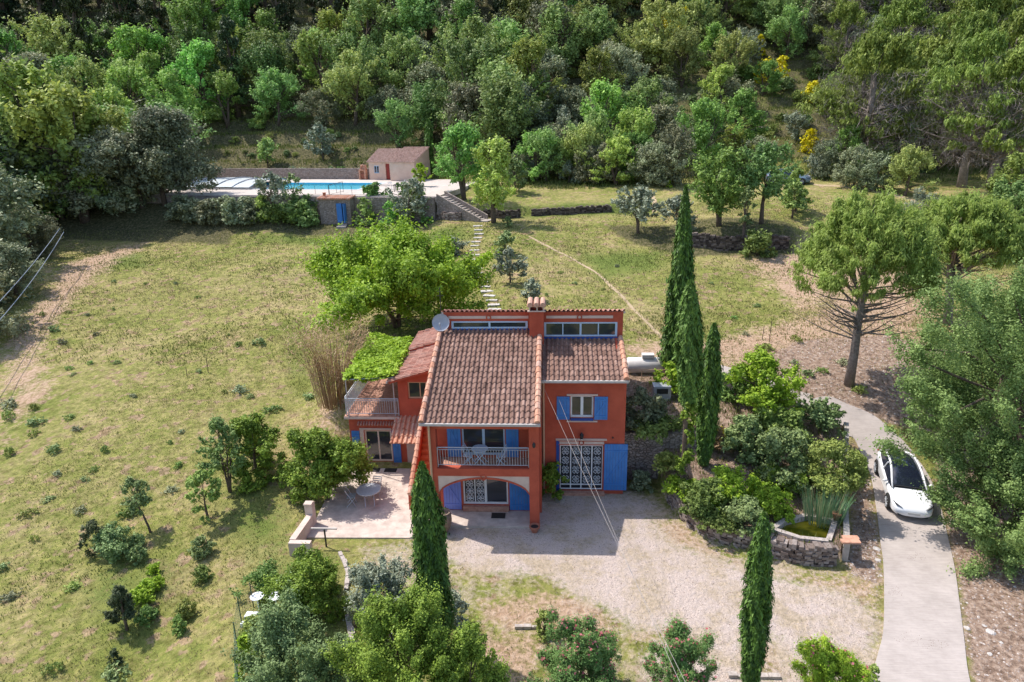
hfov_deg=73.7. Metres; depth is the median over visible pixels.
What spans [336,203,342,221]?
door
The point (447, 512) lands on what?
clay jar
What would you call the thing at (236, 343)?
weed clump
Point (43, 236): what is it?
holm oak
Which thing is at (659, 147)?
holm oak
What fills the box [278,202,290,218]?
bank shrub
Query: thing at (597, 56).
oak tree
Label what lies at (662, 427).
shrub
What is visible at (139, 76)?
oak tree
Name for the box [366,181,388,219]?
bank shrub
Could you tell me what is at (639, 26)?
oak tree
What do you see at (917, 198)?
olive tree
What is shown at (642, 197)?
olive tree
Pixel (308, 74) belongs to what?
oak tree
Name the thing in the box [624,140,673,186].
holm oak
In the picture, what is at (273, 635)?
olive tree
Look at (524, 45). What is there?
oak tree
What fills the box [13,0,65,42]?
conifer tree
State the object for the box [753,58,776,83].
broom shrub
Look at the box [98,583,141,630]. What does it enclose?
young conifer
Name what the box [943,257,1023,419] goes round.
oak tree
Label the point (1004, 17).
pine tree
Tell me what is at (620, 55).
holm oak
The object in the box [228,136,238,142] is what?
broom shrub
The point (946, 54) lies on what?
pine tree
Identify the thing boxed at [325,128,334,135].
broom shrub
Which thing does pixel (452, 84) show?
holm oak
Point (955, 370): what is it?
oak tree
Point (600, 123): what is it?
oak tree
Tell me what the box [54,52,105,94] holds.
oak tree
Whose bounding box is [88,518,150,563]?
bush
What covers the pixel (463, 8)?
oak tree
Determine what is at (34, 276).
overhead cable
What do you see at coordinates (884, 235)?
umbrella pine
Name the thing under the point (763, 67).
oak tree
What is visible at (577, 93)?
holm oak
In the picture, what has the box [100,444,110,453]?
weed clump
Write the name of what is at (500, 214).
dry stone wall
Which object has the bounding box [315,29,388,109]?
oak tree
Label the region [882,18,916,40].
pine tree
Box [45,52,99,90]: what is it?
oak tree
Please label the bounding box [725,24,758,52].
olive tree
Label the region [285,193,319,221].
bank shrub
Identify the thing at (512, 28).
oak tree
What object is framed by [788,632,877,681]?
oleander bush
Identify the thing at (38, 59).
holm oak
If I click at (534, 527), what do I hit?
flower pot
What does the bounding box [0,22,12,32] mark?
oak tree
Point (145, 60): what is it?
oak tree
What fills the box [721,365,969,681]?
concrete drive
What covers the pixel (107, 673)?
weed clump
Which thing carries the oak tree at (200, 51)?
on the ground at (54, 390)
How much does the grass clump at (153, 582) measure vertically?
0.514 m
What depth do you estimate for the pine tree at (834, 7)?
110.62 m
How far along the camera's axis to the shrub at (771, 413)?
31.30 m
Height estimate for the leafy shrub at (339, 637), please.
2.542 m
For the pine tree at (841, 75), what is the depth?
85.66 m
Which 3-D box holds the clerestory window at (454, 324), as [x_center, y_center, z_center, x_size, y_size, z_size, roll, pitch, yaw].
[-1.060,-0.772,32.172,3.600,0.350,0.100,0,19,3]
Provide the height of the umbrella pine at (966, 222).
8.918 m
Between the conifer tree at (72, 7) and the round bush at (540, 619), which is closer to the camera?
the round bush at (540, 619)
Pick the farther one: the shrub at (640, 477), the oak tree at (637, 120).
the oak tree at (637, 120)
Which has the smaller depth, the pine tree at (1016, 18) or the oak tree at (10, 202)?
the oak tree at (10, 202)
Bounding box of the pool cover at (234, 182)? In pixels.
[171,177,286,189]
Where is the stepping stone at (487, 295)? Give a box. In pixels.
[483,294,495,296]
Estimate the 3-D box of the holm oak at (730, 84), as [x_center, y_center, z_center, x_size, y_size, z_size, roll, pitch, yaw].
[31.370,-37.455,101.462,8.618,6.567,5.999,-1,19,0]
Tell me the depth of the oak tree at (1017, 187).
52.67 m
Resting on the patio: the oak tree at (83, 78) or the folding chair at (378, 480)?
the folding chair at (378, 480)
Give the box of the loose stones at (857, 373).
[779,336,927,429]
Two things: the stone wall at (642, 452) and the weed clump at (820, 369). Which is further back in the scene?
the weed clump at (820, 369)
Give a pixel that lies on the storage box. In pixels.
(659, 389)
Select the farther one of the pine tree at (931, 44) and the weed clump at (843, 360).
the pine tree at (931, 44)
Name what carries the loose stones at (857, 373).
on the ground at (54, 390)
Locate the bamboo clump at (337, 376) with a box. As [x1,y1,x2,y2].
[277,311,375,410]
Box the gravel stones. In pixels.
[446,493,879,681]
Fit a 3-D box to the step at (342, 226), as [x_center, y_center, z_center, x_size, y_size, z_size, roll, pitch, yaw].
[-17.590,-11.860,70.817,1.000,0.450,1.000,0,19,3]
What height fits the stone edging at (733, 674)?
0.192 m
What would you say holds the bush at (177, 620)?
on the ground at (54, 390)
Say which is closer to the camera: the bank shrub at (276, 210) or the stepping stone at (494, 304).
the stepping stone at (494, 304)
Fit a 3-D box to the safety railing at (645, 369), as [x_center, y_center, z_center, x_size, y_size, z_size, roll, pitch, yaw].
[7.423,1.941,36.409,3.038,0.919,0.040,0,19,3]
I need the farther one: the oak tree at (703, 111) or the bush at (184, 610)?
the oak tree at (703, 111)
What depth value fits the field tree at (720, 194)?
56.99 m
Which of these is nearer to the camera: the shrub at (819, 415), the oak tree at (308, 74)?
the shrub at (819, 415)
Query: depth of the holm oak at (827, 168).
76.35 m
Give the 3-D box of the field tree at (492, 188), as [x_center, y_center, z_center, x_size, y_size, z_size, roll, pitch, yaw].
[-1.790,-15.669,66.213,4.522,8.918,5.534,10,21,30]
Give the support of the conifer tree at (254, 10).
on the ground at (54, 390)
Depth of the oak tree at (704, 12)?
117.64 m
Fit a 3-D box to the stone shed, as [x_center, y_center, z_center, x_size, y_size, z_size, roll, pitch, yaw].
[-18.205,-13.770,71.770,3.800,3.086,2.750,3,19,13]
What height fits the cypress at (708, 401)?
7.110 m
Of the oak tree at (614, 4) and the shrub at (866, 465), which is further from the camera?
the oak tree at (614, 4)
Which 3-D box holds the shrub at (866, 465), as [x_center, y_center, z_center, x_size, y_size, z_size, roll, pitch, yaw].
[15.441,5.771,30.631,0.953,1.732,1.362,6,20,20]
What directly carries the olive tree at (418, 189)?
on the ground at (54, 390)
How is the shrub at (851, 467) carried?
on the ground at (54, 390)
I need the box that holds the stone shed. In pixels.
[316,195,355,224]
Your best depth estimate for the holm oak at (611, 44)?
105.72 m
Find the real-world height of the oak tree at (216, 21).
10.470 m
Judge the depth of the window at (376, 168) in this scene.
88.51 m
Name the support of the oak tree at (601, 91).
on the ground at (54, 390)
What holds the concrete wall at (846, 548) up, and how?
on the ground at (54, 390)
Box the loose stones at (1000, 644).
[947,473,1023,681]
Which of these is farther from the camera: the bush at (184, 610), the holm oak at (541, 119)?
the holm oak at (541, 119)
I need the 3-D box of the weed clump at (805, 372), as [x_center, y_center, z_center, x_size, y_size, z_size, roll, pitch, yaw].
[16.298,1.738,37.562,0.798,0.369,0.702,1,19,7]
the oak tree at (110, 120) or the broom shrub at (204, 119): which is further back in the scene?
the broom shrub at (204, 119)
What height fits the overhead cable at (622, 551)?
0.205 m
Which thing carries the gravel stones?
on the ground at (54, 390)
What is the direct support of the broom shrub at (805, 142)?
on the ground at (54, 390)
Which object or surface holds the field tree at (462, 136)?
on the ground at (54, 390)
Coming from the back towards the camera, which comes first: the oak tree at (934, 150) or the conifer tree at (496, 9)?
the conifer tree at (496, 9)
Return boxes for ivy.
[674,383,697,485]
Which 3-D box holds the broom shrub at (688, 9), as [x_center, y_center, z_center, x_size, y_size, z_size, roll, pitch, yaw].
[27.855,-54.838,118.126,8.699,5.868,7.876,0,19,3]
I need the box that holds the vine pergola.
[341,331,413,417]
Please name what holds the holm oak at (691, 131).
on the ground at (54, 390)
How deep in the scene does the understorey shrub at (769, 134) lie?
93.95 m
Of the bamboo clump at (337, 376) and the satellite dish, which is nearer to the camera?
the satellite dish
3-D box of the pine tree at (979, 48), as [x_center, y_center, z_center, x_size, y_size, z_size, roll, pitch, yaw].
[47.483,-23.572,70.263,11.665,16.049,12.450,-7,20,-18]
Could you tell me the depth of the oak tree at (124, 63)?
109.18 m
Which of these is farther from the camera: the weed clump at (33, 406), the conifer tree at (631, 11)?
the conifer tree at (631, 11)
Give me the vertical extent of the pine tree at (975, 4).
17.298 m
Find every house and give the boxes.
[344,297,629,527]
[366,146,430,180]
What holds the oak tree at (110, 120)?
on the ground at (54, 390)
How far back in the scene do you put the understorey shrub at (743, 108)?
98.46 m
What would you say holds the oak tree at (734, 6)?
on the ground at (54, 390)
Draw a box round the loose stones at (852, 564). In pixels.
[843,443,882,582]
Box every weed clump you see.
[0,397,16,409]
[0,561,9,571]
[0,588,25,602]
[1,408,15,420]
[2,446,16,456]
[13,507,40,517]
[24,416,47,425]
[27,428,40,436]
[27,534,39,541]
[28,403,39,409]
[39,495,56,503]
[39,661,64,675]
[44,443,60,453]
[47,324,59,331]
[50,469,61,475]
[56,337,66,343]
[59,413,74,419]
[62,576,82,591]
[70,425,83,430]
[71,504,86,514]
[80,475,90,482]
[88,465,99,472]
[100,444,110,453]
[100,660,132,681]
[115,507,138,517]
[122,506,138,517]
[160,484,179,493]
[172,461,182,468]
[228,384,248,393]
[234,341,241,346]
[245,393,254,398]
[251,337,265,344]
[261,404,284,412]
[303,392,316,399]
[753,342,775,351]
[789,359,798,364]
[790,334,802,342]
[801,369,814,377]
[815,367,828,373]
[832,357,847,365]
[851,384,868,394]
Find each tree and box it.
[0,0,23,30]
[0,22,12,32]
[0,26,38,60]
[0,50,115,216]
[0,73,130,223]
[0,91,91,206]
[0,112,49,198]
[0,142,62,232]
[2,12,86,68]
[5,0,29,30]
[8,150,75,217]
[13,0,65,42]
[15,151,100,219]
[18,0,65,36]
[41,0,87,33]
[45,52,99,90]
[46,135,112,204]
[47,51,142,108]
[50,101,124,159]
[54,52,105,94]
[59,0,110,69]
[60,0,92,12]
[61,19,131,65]
[85,81,137,120]
[94,0,136,36]
[96,0,101,8]
[96,102,125,132]
[97,0,154,62]
[97,52,155,107]
[98,1,136,21]
[99,22,168,97]
[103,62,160,106]
[103,101,130,127]
[112,96,216,156]
[119,476,152,532]
[125,0,150,28]
[130,49,168,106]
[132,0,174,64]
[139,67,202,124]
[143,30,184,88]
[149,0,219,65]
[159,18,227,95]
[160,0,228,43]
[164,37,229,112]
[183,468,221,524]
[187,69,239,127]
[192,413,246,492]
[202,34,252,93]
[208,13,262,116]
[209,16,249,66]
[213,0,246,28]
[219,0,262,45]
[220,572,366,681]
[226,38,296,110]
[237,8,294,50]
[238,23,296,104]
[244,0,265,29]
[245,66,309,125]
[253,169,285,218]
[256,137,278,167]
[264,0,296,42]
[273,0,299,29]
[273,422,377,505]
[280,172,304,199]
[291,25,350,105]
[292,202,503,340]
[296,26,331,82]
[302,0,319,14]
[303,121,336,160]
[308,0,348,18]
[309,0,349,30]
[315,5,360,65]
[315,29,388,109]
[315,45,383,125]
[317,34,375,83]
[318,572,469,681]
[339,0,382,40]
[339,0,404,61]
[343,545,412,639]
[367,32,410,85]
[370,30,427,100]
[372,97,418,148]
[378,0,400,34]
[383,0,445,42]
[385,174,430,225]
[398,75,443,141]
[408,0,447,39]
[418,14,514,88]
[419,33,503,116]
[426,54,550,140]
[431,118,488,199]
[433,0,489,65]
[435,616,513,681]
[448,235,469,255]
[450,585,469,630]
[462,64,542,154]
[467,133,517,222]
[484,14,530,78]
[488,4,511,22]
[489,0,544,36]
[492,0,512,18]
[492,245,528,282]
[493,230,515,254]
[501,216,512,226]
[503,157,529,191]
[505,0,599,78]
[505,32,566,129]
[512,128,556,180]
[515,57,553,125]
[519,122,568,180]
[519,277,540,299]
[527,154,538,180]
[545,104,579,139]
[546,0,613,53]
[549,140,575,180]
[555,118,605,181]
[558,160,579,183]
[561,107,632,169]
[566,0,605,13]
[572,45,626,103]
[578,2,618,62]
[579,74,629,143]
[585,0,625,42]
[585,134,638,185]
[590,0,631,24]
[602,105,657,167]
[603,17,667,72]
[605,90,647,142]
[607,72,693,133]
[610,183,666,233]
[617,131,654,180]
[619,0,650,40]
[629,0,700,74]
[654,194,699,230]
[655,23,711,87]
[656,0,683,17]
[673,0,733,46]
[674,93,746,168]
[678,0,718,17]
[687,139,759,226]
[689,98,727,142]
[696,21,735,70]
[696,62,735,112]
[707,28,759,78]
[708,0,758,27]
[714,124,756,163]
[719,84,770,140]
[719,364,761,402]
[724,344,809,415]
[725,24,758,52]
[736,136,800,223]
[737,30,766,65]
[737,185,757,236]
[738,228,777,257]
[744,0,814,46]
[754,60,785,95]
[759,404,814,443]
[763,0,811,62]
[778,181,807,218]
[783,165,813,211]
[784,110,810,139]
[793,27,947,152]
[803,33,849,69]
[804,151,833,176]
[806,33,922,133]
[812,0,874,70]
[817,0,879,38]
[817,70,844,117]
[825,123,875,168]
[836,0,888,28]
[848,50,932,143]
[852,0,956,59]
[857,65,942,167]
[857,255,1023,514]
[868,110,923,170]
[877,0,946,34]
[877,62,909,105]
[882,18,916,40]
[882,143,944,195]
[889,87,976,170]
[892,31,965,117]
[894,42,995,156]
[899,383,988,443]
[903,185,936,209]
[910,415,1023,583]
[911,12,950,43]
[913,26,1023,187]
[914,0,959,33]
[915,5,1021,158]
[916,0,993,47]
[924,0,952,34]
[931,0,1020,48]
[933,45,1023,190]
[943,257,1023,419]
[947,0,1023,44]
[974,174,1023,248]
[982,149,1023,213]
[986,37,1023,169]
[991,5,1023,60]
[996,2,1023,48]
[1001,30,1022,47]
[1004,456,1023,516]
[1015,34,1023,77]
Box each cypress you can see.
[409,460,457,648]
[424,118,435,172]
[656,184,701,376]
[672,279,704,483]
[695,322,724,466]
[736,511,775,681]
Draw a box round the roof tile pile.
[840,535,860,543]
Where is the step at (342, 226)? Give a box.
[336,224,347,228]
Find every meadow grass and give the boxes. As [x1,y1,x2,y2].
[0,196,1022,366]
[0,306,1013,681]
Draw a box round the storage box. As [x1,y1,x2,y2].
[651,382,671,400]
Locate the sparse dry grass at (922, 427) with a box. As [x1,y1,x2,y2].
[780,336,1022,630]
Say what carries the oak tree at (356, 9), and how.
on the ground at (54, 390)
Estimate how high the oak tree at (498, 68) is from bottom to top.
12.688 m
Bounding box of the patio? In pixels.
[307,468,412,538]
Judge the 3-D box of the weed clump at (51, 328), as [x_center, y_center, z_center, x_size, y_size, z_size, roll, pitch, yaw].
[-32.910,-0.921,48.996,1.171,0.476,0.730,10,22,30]
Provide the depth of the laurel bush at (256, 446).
32.22 m
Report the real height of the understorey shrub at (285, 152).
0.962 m
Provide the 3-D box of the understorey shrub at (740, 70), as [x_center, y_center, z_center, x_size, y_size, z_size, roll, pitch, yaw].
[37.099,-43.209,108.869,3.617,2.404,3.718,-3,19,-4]
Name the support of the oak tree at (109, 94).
on the ground at (54, 390)
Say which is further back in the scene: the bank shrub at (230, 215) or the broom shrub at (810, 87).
the broom shrub at (810, 87)
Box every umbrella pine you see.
[786,182,957,387]
[918,185,1023,325]
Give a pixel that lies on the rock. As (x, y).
(990, 631)
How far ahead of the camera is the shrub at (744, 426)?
30.67 m
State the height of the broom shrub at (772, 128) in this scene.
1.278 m
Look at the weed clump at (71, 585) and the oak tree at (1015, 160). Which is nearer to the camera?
the weed clump at (71, 585)
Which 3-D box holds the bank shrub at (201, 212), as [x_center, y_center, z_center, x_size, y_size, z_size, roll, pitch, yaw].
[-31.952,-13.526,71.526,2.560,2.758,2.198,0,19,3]
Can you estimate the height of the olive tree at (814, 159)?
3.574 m
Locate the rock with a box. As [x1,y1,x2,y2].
[986,628,995,634]
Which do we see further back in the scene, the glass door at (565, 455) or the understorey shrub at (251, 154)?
the understorey shrub at (251, 154)
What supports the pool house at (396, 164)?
on the pool deck
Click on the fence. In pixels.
(235, 635)
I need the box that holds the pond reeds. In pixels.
[799,484,858,528]
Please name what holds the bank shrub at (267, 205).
on the ground at (54, 390)
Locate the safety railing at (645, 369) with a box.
[628,369,667,379]
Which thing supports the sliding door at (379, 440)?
in the house at (470, 379)
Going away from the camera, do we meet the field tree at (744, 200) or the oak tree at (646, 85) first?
the field tree at (744, 200)
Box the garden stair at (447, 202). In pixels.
[436,191,490,221]
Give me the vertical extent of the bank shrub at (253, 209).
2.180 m
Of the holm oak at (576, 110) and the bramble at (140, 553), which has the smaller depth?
the bramble at (140, 553)
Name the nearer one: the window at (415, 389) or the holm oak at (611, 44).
the window at (415, 389)
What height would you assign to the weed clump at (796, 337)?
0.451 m
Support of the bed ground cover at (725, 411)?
on the ground at (54, 390)
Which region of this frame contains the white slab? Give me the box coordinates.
[244,611,258,619]
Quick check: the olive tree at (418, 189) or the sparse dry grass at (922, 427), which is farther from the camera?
the olive tree at (418, 189)
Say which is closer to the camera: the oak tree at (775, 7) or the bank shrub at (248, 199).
the bank shrub at (248, 199)
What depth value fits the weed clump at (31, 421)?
37.81 m
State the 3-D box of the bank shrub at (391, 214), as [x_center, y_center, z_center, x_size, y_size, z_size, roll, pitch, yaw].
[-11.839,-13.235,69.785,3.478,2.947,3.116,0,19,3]
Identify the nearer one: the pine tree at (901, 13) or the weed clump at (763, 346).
the weed clump at (763, 346)
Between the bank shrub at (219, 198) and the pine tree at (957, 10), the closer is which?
the bank shrub at (219, 198)
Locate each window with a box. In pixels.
[374,166,378,172]
[407,382,425,397]
[451,321,527,328]
[462,429,504,454]
[463,479,507,503]
[544,322,616,335]
[570,396,593,416]
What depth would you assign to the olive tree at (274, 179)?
69.32 m
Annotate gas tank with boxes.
[627,353,665,373]
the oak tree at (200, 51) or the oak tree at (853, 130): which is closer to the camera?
the oak tree at (853, 130)
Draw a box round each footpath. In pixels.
[528,236,661,337]
[813,184,920,203]
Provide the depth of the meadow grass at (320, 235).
54.61 m
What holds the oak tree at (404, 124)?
on the ground at (54, 390)
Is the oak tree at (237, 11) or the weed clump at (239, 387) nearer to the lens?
the weed clump at (239, 387)
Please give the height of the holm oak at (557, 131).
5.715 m
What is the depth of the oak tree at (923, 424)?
32.56 m
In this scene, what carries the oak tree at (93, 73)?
on the ground at (54, 390)
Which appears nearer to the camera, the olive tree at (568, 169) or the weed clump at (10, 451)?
the weed clump at (10, 451)
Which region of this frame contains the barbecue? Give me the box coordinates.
[358,164,367,179]
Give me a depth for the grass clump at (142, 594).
25.41 m
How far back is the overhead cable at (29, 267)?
51.53 m
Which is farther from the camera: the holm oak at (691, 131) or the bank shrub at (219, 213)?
the holm oak at (691, 131)
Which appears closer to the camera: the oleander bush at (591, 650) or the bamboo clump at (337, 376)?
the oleander bush at (591, 650)
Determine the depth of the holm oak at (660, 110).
85.05 m
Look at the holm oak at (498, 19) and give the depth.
110.49 m
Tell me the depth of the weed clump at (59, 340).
47.00 m
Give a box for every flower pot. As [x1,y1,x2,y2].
[529,523,539,532]
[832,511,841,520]
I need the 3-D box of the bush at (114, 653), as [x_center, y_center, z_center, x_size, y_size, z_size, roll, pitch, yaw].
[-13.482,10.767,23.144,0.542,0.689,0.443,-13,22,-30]
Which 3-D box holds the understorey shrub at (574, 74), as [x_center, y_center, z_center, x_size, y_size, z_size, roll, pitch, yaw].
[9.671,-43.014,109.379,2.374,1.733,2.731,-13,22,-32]
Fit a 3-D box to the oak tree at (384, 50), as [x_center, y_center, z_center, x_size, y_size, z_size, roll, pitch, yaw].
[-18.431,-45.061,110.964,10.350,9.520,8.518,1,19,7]
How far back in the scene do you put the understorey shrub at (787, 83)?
105.36 m
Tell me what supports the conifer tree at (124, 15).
on the ground at (54, 390)
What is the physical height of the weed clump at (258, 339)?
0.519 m
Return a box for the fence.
[233,583,253,681]
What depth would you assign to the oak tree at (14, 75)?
71.23 m
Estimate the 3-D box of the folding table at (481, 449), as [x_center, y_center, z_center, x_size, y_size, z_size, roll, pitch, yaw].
[-1.338,4.832,28.618,0.700,0.750,0.700,0,19,3]
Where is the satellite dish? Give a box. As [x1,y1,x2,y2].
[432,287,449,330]
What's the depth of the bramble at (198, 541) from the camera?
27.70 m
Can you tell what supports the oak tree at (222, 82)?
on the ground at (54, 390)
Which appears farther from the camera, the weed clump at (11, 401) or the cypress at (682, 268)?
the weed clump at (11, 401)
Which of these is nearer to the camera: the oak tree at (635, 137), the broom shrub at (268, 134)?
the oak tree at (635, 137)
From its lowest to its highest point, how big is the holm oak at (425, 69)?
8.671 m
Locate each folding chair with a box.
[344,486,356,506]
[371,476,382,497]
[461,443,474,464]
[497,444,506,464]
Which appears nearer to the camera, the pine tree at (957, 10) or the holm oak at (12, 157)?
the holm oak at (12, 157)
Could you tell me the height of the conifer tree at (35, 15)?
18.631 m
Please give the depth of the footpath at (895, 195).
71.90 m
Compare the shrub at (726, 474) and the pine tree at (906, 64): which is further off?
the pine tree at (906, 64)
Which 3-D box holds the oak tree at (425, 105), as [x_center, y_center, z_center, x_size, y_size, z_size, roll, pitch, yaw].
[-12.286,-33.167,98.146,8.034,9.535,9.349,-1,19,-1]
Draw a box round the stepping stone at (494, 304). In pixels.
[487,303,499,306]
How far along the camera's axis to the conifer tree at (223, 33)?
108.81 m
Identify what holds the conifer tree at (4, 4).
on the ground at (54, 390)
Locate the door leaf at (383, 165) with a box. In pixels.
[381,164,385,179]
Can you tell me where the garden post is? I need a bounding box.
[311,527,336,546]
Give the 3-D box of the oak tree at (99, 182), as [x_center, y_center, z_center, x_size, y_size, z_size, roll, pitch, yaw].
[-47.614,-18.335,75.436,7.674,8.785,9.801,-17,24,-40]
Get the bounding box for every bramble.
[126,543,147,565]
[187,534,216,559]
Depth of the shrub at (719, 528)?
27.36 m
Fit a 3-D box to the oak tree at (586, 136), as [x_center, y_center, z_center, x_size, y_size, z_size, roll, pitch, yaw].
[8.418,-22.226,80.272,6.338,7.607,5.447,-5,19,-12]
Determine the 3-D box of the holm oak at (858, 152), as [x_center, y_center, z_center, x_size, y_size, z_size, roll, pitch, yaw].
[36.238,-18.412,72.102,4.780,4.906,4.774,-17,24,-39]
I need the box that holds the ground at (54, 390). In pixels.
[0,0,1023,681]
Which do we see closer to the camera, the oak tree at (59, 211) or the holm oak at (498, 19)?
the oak tree at (59, 211)
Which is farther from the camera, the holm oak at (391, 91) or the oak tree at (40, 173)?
the holm oak at (391, 91)
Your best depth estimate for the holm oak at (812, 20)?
111.58 m
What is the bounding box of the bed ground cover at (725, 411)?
[665,372,852,547]
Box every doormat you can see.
[384,468,396,471]
[491,513,505,517]
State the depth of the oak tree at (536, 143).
80.59 m
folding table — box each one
[356,483,380,507]
[471,444,487,464]
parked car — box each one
[766,169,810,184]
[874,449,933,518]
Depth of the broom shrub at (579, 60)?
111.04 m
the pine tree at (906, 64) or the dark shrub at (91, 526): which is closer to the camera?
the dark shrub at (91, 526)
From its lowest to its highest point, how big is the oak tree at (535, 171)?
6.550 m
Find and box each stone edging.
[338,551,350,590]
[345,614,354,638]
[515,624,536,629]
[727,671,780,679]
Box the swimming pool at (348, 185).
[191,182,386,189]
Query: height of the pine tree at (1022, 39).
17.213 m
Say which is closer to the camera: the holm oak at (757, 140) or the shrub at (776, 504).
the shrub at (776, 504)
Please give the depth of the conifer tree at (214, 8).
127.57 m
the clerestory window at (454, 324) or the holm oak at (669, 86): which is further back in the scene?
the holm oak at (669, 86)
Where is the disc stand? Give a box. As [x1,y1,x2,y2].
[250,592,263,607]
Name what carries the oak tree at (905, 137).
on the ground at (54, 390)
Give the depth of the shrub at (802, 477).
28.84 m
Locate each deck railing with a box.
[284,184,328,193]
[328,185,386,194]
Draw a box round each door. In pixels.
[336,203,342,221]
[342,203,346,222]
[364,430,392,460]
[386,164,389,179]
[407,444,414,461]
[561,446,601,487]
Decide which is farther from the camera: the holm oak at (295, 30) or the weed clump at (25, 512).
the holm oak at (295, 30)
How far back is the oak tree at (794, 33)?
109.20 m
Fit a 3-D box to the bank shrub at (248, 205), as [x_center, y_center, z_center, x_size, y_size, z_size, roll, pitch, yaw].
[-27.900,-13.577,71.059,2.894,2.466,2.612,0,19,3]
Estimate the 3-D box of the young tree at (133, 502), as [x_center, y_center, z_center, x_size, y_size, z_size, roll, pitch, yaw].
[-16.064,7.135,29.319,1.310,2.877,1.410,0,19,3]
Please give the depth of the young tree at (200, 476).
29.46 m
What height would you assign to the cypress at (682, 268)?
10.473 m
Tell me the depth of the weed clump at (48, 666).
22.93 m
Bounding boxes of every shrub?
[77,518,105,557]
[162,194,195,223]
[164,200,183,219]
[175,199,198,220]
[183,197,200,220]
[194,198,222,224]
[195,199,215,224]
[196,111,214,122]
[207,194,229,220]
[215,199,229,220]
[219,196,255,224]
[224,204,242,224]
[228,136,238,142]
[228,556,280,599]
[232,199,254,221]
[232,632,260,681]
[237,196,255,219]
[237,611,259,648]
[238,202,267,223]
[246,114,266,128]
[247,152,256,156]
[250,194,268,222]
[254,106,271,119]
[256,197,273,220]
[259,203,294,224]
[264,133,273,139]
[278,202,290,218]
[279,203,301,222]
[282,204,306,223]
[283,149,289,155]
[284,61,296,71]
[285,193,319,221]
[290,197,319,227]
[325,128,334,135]
[330,629,365,681]
[353,196,377,225]
[361,185,377,209]
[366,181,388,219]
[380,201,412,225]
[396,182,407,194]
[406,188,422,218]
[411,162,432,183]
[420,204,434,223]
[542,460,569,501]
[566,68,580,77]
[572,58,586,66]
[625,382,667,430]
[627,469,653,493]
[631,410,682,444]
[648,361,678,394]
[652,450,686,475]
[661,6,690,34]
[661,473,696,502]
[678,475,731,526]
[687,89,716,104]
[687,398,697,428]
[689,157,719,175]
[689,505,740,534]
[704,463,760,512]
[714,426,737,453]
[714,494,776,538]
[720,412,762,465]
[726,115,750,132]
[732,86,755,101]
[735,64,756,76]
[736,105,748,116]
[740,480,796,521]
[741,73,754,82]
[742,424,826,492]
[749,458,783,487]
[751,406,780,437]
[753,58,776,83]
[754,34,766,55]
[756,30,767,38]
[756,127,774,137]
[769,123,780,131]
[773,75,794,89]
[773,113,786,120]
[774,55,789,77]
[780,471,811,498]
[785,512,795,524]
[790,89,809,100]
[793,395,849,437]
[797,128,820,153]
[801,80,820,102]
[801,437,875,504]
[802,114,813,123]
[805,62,831,78]
[824,403,846,417]
[848,450,869,490]
[861,663,879,681]
[919,160,936,172]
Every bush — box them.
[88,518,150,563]
[106,647,123,669]
[171,614,187,636]
[173,597,197,620]
[220,409,288,494]
[257,541,351,627]
[519,603,630,681]
[533,608,551,642]
[640,613,721,681]
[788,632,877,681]
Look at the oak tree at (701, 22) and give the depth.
113.87 m
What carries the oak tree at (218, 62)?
on the ground at (54, 390)
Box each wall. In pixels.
[144,195,435,222]
[202,168,369,178]
[288,501,316,555]
[436,211,461,220]
[483,208,520,218]
[531,204,611,215]
[624,430,722,479]
[661,481,839,566]
[692,232,790,250]
[842,422,849,561]
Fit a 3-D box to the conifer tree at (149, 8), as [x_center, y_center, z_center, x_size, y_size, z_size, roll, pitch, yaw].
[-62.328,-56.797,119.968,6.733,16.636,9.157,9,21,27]
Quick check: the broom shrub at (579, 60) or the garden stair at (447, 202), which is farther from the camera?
the broom shrub at (579, 60)
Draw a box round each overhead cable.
[0,228,59,300]
[0,232,63,318]
[544,389,684,680]
[557,395,679,681]
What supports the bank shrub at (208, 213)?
on the ground at (54, 390)
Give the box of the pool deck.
[145,179,473,201]
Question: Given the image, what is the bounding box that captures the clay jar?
[440,507,451,531]
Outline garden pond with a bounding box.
[773,514,837,542]
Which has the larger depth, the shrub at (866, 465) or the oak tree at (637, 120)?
the oak tree at (637, 120)
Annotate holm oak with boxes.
[0,25,27,61]
[0,124,72,206]
[0,160,45,268]
[0,227,11,305]
[0,241,47,299]
[0,270,33,337]
[2,49,55,85]
[2,205,63,259]
[48,149,119,216]
[59,125,180,216]
[67,98,225,205]
[86,166,147,213]
[96,131,173,208]
[133,0,170,33]
[157,0,217,36]
[260,0,266,8]
[279,23,331,63]
[295,86,348,126]
[361,83,414,122]
[394,34,443,81]
[398,58,457,113]
[408,53,447,86]
[435,0,486,53]
[438,0,484,15]
[439,77,482,118]
[440,78,493,146]
[476,80,553,144]
[487,14,515,57]
[509,152,528,181]
[513,48,569,106]
[522,0,576,53]
[526,153,566,177]
[534,123,570,158]
[547,85,592,124]
[570,96,619,120]
[571,144,614,183]
[582,38,642,85]
[584,140,622,184]
[596,43,651,91]
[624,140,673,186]
[632,100,686,149]
[635,139,687,185]
[640,75,688,115]
[655,122,700,187]
[677,129,716,156]
[682,0,723,15]
[695,65,757,105]
[740,134,780,170]
[746,0,764,13]
[786,0,835,48]
[803,136,845,179]
[830,143,877,189]
[841,151,900,190]
[844,14,912,40]
[959,101,1023,166]
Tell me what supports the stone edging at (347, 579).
on the ground at (54, 390)

